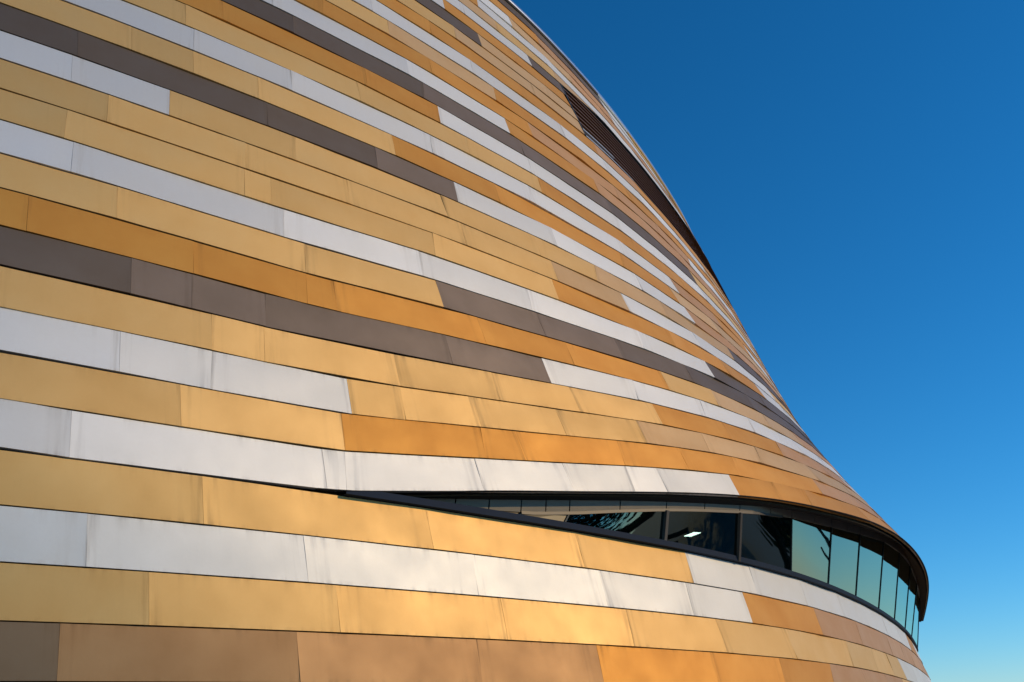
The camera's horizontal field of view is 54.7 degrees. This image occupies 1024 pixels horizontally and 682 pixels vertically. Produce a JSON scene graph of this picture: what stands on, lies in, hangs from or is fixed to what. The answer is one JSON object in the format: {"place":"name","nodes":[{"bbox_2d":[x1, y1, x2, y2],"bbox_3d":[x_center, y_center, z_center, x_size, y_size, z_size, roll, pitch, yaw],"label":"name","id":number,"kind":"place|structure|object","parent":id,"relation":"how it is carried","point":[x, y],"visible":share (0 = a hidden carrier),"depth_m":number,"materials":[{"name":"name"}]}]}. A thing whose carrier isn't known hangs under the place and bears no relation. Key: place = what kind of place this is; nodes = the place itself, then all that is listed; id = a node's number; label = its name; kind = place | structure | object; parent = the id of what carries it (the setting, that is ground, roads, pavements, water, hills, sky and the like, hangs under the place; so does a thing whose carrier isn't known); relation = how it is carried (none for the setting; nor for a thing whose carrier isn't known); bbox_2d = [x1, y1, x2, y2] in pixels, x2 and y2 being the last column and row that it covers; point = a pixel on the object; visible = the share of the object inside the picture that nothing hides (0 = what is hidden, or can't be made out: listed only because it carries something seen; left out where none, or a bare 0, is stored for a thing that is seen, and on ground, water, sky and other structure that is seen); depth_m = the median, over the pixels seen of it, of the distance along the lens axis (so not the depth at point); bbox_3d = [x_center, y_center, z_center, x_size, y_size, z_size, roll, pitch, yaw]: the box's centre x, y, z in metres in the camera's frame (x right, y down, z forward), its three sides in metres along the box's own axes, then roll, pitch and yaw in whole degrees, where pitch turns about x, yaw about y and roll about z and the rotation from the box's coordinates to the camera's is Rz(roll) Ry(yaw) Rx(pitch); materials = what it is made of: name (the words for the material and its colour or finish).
{"place":"outdoors","nodes":[
{"label":"outdoors","id":0,"kind":"place"},
{"bbox_2d":[512,0,1023,681],"label":"sky","id":1,"kind":"structure","parent":0,"point":[849,174],"materials":[{"name":"blue"}]},
{"label":"ground","id":2,"kind":"structure","parent":0,"visible":0},
{"bbox_2d":[0,0,930,681],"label":"arena","id":3,"kind":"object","parent":2,"relation":"on","point":[374,340],"visible":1,"depth_m":12.81,"materials":[{"name":"brown metal"}]},
{"bbox_2d":[566,512,663,538],"bbox_3d":[1.463,2.581,14.245,2.159,0.526,0.095,16,-28,-38],"label":"window pane","id":4,"kind":"structure","parent":3,"relation":"in","point":[648,524],"depth_m":14.40,"materials":[{"name":"black glass"}]},
{"bbox_2d":[522,509,782,517],"bbox_3d":[2.530,2.657,15.237,6.480,0.796,0.292,18,-29,-40],"label":"window frame","id":5,"kind":"structure","parent":3,"relation":"in","point":[625,510],"depth_m":14.65,"materials":[{"name":"metal"}]},
{"bbox_2d":[667,512,737,554],"bbox_3d":[3.070,2.976,15.612,0.267,0.726,2.063,-21,-29,39],"label":"window pane","id":6,"kind":"structure","parent":3,"relation":"in","point":[707,530],"depth_m":15.63,"materials":[{"name":"black glass"}]},
{"bbox_2d":[741,514,790,569],"bbox_3d":[4.381,3.417,17.114,0.250,0.958,2.395,-17,-27,34],"label":"window pane","id":7,"kind":"structure","parent":3,"relation":"in","point":[765,539],"depth_m":17.14,"materials":[{"name":"black glass"}]},
{"bbox_2d":[792,519,830,582],"bbox_3d":[5.684,3.969,18.858,0.231,1.166,2.429,-15,-26,30],"label":"window pane","id":8,"kind":"structure","parent":3,"relation":"in","point":[810,541],"depth_m":18.87,"materials":[{"name":"teal glass"}]},
{"bbox_2d":[829,528,859,594],"bbox_3d":[6.986,4.591,20.766,0.306,1.368,2.321,-14,-25,28],"label":"window pane","id":9,"kind":"structure","parent":3,"relation":"in","point":[845,545],"depth_m":20.77,"materials":[{"name":"teal glass"}]},
{"bbox_2d":[857,535,883,607],"bbox_3d":[8.303,5.285,22.919,0.395,1.617,2.806,-13,-25,26],"label":"window pane","id":10,"kind":"structure","parent":3,"relation":"in","point":[871,550],"depth_m":22.90,"materials":[{"name":"teal glass"}]},
{"bbox_2d":[880,543,898,617],"bbox_3d":[9.669,6.141,25.306,0.453,1.740,2.932,-12,-24,24],"label":"window pane","id":11,"kind":"structure","parent":3,"relation":"in","point":[889,572],"depth_m":25.26,"materials":[{"name":"teal glass"}]},
{"bbox_2d":[895,554,909,627],"bbox_3d":[11.011,7.078,27.913,0.446,1.879,3.589,-11,-24,23],"label":"window pane","id":12,"kind":"structure","parent":3,"relation":"in","point":[904,568],"depth_m":27.88,"materials":[{"name":"teal glass"}]},
{"bbox_2d":[906,570,916,635],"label":"window pane","id":13,"kind":"structure","parent":3,"relation":"in","point":[912,585],"depth_m":30.72,"materials":[{"name":"teal glass"}]},
{"bbox_2d":[912,587,918,645],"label":"window pane","id":14,"kind":"structure","parent":3,"relation":"in","point":[916,616],"depth_m":34.01,"materials":[{"name":"teal glass"}]}
]}

